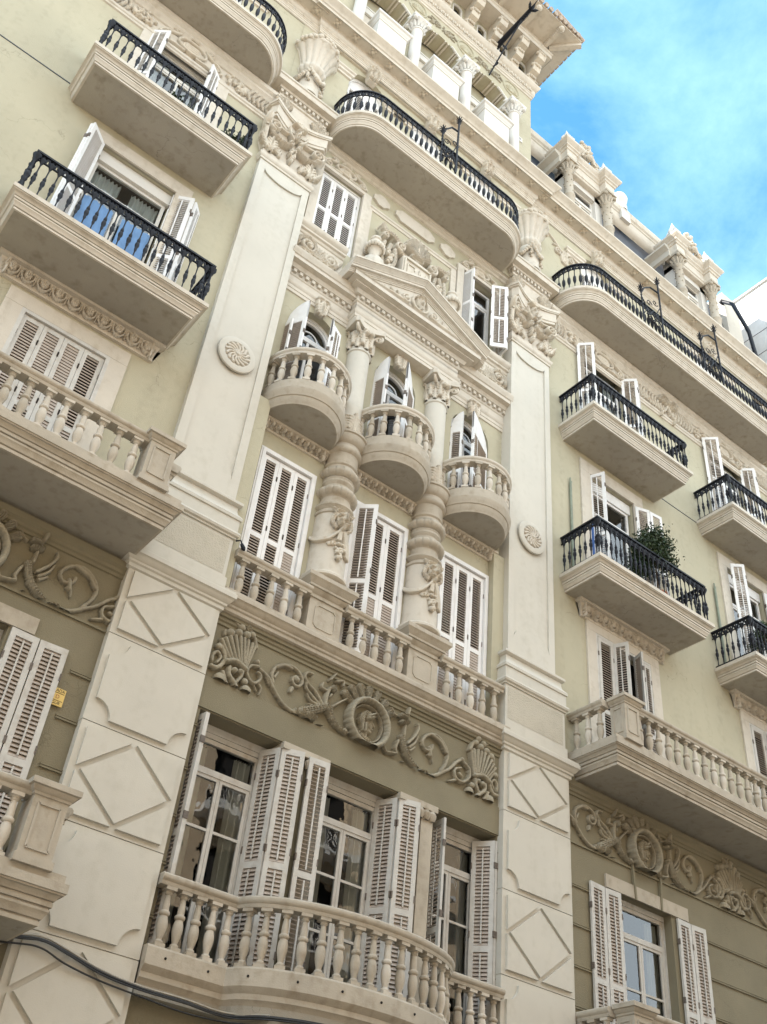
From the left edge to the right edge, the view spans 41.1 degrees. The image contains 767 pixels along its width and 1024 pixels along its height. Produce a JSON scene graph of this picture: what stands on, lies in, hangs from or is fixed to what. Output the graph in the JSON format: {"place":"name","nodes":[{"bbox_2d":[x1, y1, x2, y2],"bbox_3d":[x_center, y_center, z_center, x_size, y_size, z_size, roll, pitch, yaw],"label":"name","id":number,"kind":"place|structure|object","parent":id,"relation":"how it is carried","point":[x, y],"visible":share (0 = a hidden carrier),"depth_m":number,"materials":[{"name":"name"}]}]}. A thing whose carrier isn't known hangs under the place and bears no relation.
{"place":"outdoors","nodes":[
{"label":"outdoors","id":0,"kind":"place"},
{"bbox_2d":[168,90,188,118],"bbox_3d":[-4.388,-8.525,21.535,0.484,0.860,0.554,0,-40,7],"label":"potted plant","id":1,"kind":"object","parent":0,"point":[175,96],"visible":0.12,"depth_m":21.52,"materials":[{"name":"green plant"}]},
{"bbox_2d":[531,0,766,302],"label":"sky","id":2,"kind":"structure","parent":0,"point":[670,96],"materials":[{"name":"blue"}]},
{"bbox_2d":[732,277,766,363],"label":"neighbour building","id":3,"kind":"structure","parent":0,"point":[751,304],"depth_m":42.93,"materials":[{"name":"white paint"}]},
{"label":"ground","id":4,"kind":"structure","parent":0,"visible":0},
{"bbox_2d":[0,0,766,1023],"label":"apartment building","id":5,"kind":"structure","parent":4,"relation":"on","point":[400,710],"depth_m":20.21,"materials":[{"name":"stone"}]},
{"bbox_2d":[0,602,68,848],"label":"window","id":6,"kind":"structure","parent":5,"relation":"in","point":[24,626],"depth_m":14.07,"materials":[{"name":"paint"}]},
{"bbox_2d":[51,687,66,707],"bbox_3d":[-4.567,2.584,14.309,0.210,0.260,0.023,30,-45,-26],"label":"rental sign","id":7,"kind":"object","parent":5,"relation":"attached to","point":[58,697],"visible":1,"depth_m":14.31,"materials":[{"name":"yellow"}]},
{"bbox_2d":[0,285,130,450],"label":"window","id":8,"kind":"structure","parent":5,"relation":"in","point":[100,383],"depth_m":17.42,"materials":[{"name":"beige paint"}]},
{"bbox_2d":[0,941,243,1023],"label":"cable","id":9,"kind":"object","parent":5,"relation":"attached to","point":[103,982],"visible":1,"depth_m":12.77,"materials":[{"name":"black rubber"}]},
{"bbox_2d":[50,122,199,282],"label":"window","id":10,"kind":"structure","parent":5,"relation":"in","point":[90,161],"depth_m":20.71,"materials":[{"name":"beige paint"}]},
{"bbox_2d":[21,933,269,1015],"bbox_3d":[-3.461,5.686,12.778,4.447,0.305,0.451,25,-43,-21],"label":"cable","id":11,"kind":"object","parent":5,"relation":"attached to","point":[95,966],"visible":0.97,"depth_m":12.91,"materials":[{"name":"black rubber"}]},
{"bbox_2d":[15,937,303,1023],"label":"cable","id":12,"kind":"object","parent":5,"relation":"attached to","point":[90,968],"visible":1,"depth_m":12.96,"materials":[{"name":"black rubber"}]},
{"bbox_2d":[17,935,316,1023],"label":"cable","id":13,"kind":"object","parent":5,"relation":"on","point":[161,994],"visible":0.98,"depth_m":13.05,"materials":[{"name":"black rubber"}]},
{"bbox_2d":[127,20,231,126],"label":"window","id":14,"kind":"structure","parent":5,"relation":"in","point":[147,36],"depth_m":23.73,"materials":[{"name":"beige paint"}]},
{"bbox_2d":[68,951,322,1023],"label":"cable","id":15,"kind":"object","parent":5,"relation":"on","point":[275,1016],"visible":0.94,"depth_m":13.34,"materials":[{"name":"black rubber"}]},
{"bbox_2d":[147,711,305,967],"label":"window","id":16,"kind":"structure","parent":5,"relation":"in","point":[213,837],"depth_m":15.57,"materials":[{"name":"white paint"}]},
{"bbox_2d":[221,128,246,144],"bbox_3d":[-3.272,-7.937,22.011,0.647,0.769,0.507,30,-45,-26],"label":"potted plant","id":17,"kind":"object","parent":5,"relation":"on","point":[240,140],"visible":0.27,"depth_m":22.03,"materials":[{"name":"green plant"}]},
{"bbox_2d":[236,540,245,550],"bbox_3d":[-2.458,0.565,17.596,0.200,0.223,0.076,12,-40,-6],"label":"wall lamp","id":18,"kind":"object","parent":5,"relation":"attached to","point":[243,548],"visible":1,"depth_m":17.56,"materials":[{"name":"black metal"}]},
{"bbox_2d":[236,0,269,12],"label":"window","id":19,"kind":"structure","parent":5,"relation":"in","point":[256,3],"depth_m":27.33,"materials":[{"name":"white paint"}]},
{"bbox_2d":[229,445,316,617],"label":"window","id":20,"kind":"structure","parent":5,"relation":"in","point":[276,522],"depth_m":19.30,"materials":[{"name":"white paint"}]},
{"bbox_2d":[275,300,340,387],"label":"window","id":21,"kind":"structure","parent":5,"relation":"in","point":[300,330],"depth_m":22.10,"materials":[{"name":"white paint"}]},
{"bbox_2d":[293,32,339,99],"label":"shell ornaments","id":22,"kind":"object","parent":5,"relation":"on","point":[319,57],"visible":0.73,"depth_m":27.32,"materials":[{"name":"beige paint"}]},
{"bbox_2d":[304,163,371,259],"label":"window","id":23,"kind":"structure","parent":5,"relation":"in","point":[331,209],"depth_m":25.73,"materials":[{"name":"beige paint"}]},
{"bbox_2d":[283,756,420,1000],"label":"window","id":24,"kind":"structure","parent":5,"relation":"in","point":[345,872],"depth_m":16.64,"materials":[{"name":"white paint"}]},
{"bbox_2d":[337,61,405,122],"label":"window","id":25,"kind":"structure","parent":5,"relation":"in","point":[373,77],"depth_m":29.19,"materials":[{"name":"white paint"}]},
{"bbox_2d":[339,500,408,669],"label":"window","id":26,"kind":"structure","parent":5,"relation":"in","point":[369,572],"depth_m":20.11,"materials":[{"name":"white paint"}]},
{"bbox_2d":[366,356,413,461],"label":"window","id":27,"kind":"structure","parent":5,"relation":"in","point":[387,387],"depth_m":23.04,"materials":[{"name":"white paint"}]},
{"bbox_2d":[394,112,458,167],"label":"window","id":28,"kind":"structure","parent":5,"relation":"in","point":[432,124],"depth_m":30.22,"materials":[{"name":"white paint"}]},
{"bbox_2d":[426,817,497,1023],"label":"window","id":29,"kind":"structure","parent":5,"relation":"in","point":[456,893],"depth_m":17.66,"materials":[{"name":"white paint"}]},
{"bbox_2d":[436,551,488,714],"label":"window","id":30,"kind":"structure","parent":5,"relation":"in","point":[457,621],"depth_m":21.29,"materials":[{"name":"white paint"}]},
{"bbox_2d":[447,411,486,513],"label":"window","id":31,"kind":"structure","parent":5,"relation":"in","point":[466,439],"depth_m":24.02,"materials":[{"name":"white paint"}]},
{"bbox_2d":[455,262,508,356],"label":"window","id":32,"kind":"structure","parent":5,"relation":"in","point":[474,309],"depth_m":27.56,"materials":[{"name":"beige paint"}]},
{"bbox_2d":[453,160,520,211],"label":"window","id":33,"kind":"structure","parent":5,"relation":"in","point":[487,169],"depth_m":31.20,"materials":[{"name":"white paint"}]},
{"bbox_2d":[489,0,538,75],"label":"flagpole","id":34,"kind":"object","parent":5,"relation":"attached to","point":[511,31],"visible":0.98,"depth_m":35.58,"materials":[{"name":"black metal"}]},
{"bbox_2d":[511,207,549,270],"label":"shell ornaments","id":35,"kind":"object","parent":5,"relation":"on","point":[533,225],"visible":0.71,"depth_m":30.76,"materials":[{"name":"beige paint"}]},
{"bbox_2d":[569,477,574,566],"bbox_3d":[4.620,0.380,25.042,0.089,3.270,0.070,30,-45,-26],"label":"pipe","id":36,"kind":"object","parent":5,"relation":"on","point":[571,515],"visible":0.76,"depth_m":25.24,"materials":[{"name":"beige metal"}]},
{"bbox_2d":[564,245,627,368],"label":"window","id":37,"kind":"structure","parent":5,"relation":"in","point":[597,258],"depth_m":33.28,"materials":[{"name":"white paint"}]},
{"bbox_2d":[577,342,643,435],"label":"window","id":38,"kind":"structure","parent":5,"relation":"in","point":[583,371],"depth_m":29.64,"materials":[{"name":"beige paint"}]},
{"bbox_2d":[579,457,669,594],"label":"window","id":39,"kind":"structure","parent":5,"relation":"in","point":[595,500],"depth_m":27.04,"materials":[{"name":"beige paint"}]},
{"bbox_2d":[585,619,666,759],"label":"window","id":40,"kind":"structure","parent":5,"relation":"in","point":[608,675],"depth_m":23.49,"materials":[{"name":"beige paint"}]},
{"bbox_2d":[589,864,715,1023],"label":"window","id":41,"kind":"structure","parent":5,"relation":"in","point":[643,967],"depth_m":19.85,"materials":[{"name":"paint"}]},
{"bbox_2d":[622,522,684,593],"bbox_3d":[6.739,1.340,25.324,1.812,2.541,1.564,30,-45,-26],"label":"potted tree","id":42,"kind":"object","parent":5,"relation":"on","point":[654,541],"visible":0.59,"depth_m":25.22,"materials":[{"name":"green plant"}]},
{"bbox_2d":[681,340,734,386],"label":"window","id":43,"kind":"structure","parent":5,"relation":"in","point":[709,345],"depth_m":35.81,"materials":[{"name":"white paint"}]},
{"bbox_2d":[713,583,726,661],"bbox_3d":[9.025,3.092,27.394,0.089,2.920,0.070,30,-45,-26],"label":"pipe","id":44,"kind":"object","parent":5,"relation":"attached to","point":[718,612],"visible":0.74,"depth_m":27.60,"materials":[{"name":"beige metal"}]},
{"bbox_2d":[701,437,765,524],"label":"window","id":45,"kind":"structure","parent":5,"relation":"in","point":[713,470],"depth_m":31.96,"materials":[{"name":"beige paint"}]},
{"bbox_2d":[718,299,757,355],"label":"rain pipe","id":46,"kind":"object","parent":5,"relation":"attached to","point":[742,321],"visible":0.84,"depth_m":40.58,"materials":[{"name":"black metal"}]},
{"bbox_2d":[716,551,766,658],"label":"window","id":47,"kind":"structure","parent":5,"relation":"in","point":[739,600],"depth_m":28.85,"materials":[{"name":"beige paint"}]},
{"bbox_2d":[739,710,766,809],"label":"window","id":48,"kind":"structure","parent":5,"relation":"in","point":[755,748],"depth_m":25.80,"materials":[{"name":"beige paint"}]},
{"bbox_2d":[746,620,766,653],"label":"potted plant","id":49,"kind":"object","parent":5,"relation":"on","point":[758,633],"visible":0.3,"depth_m":27.03,"materials":[{"name":"green plant"}]}
]}

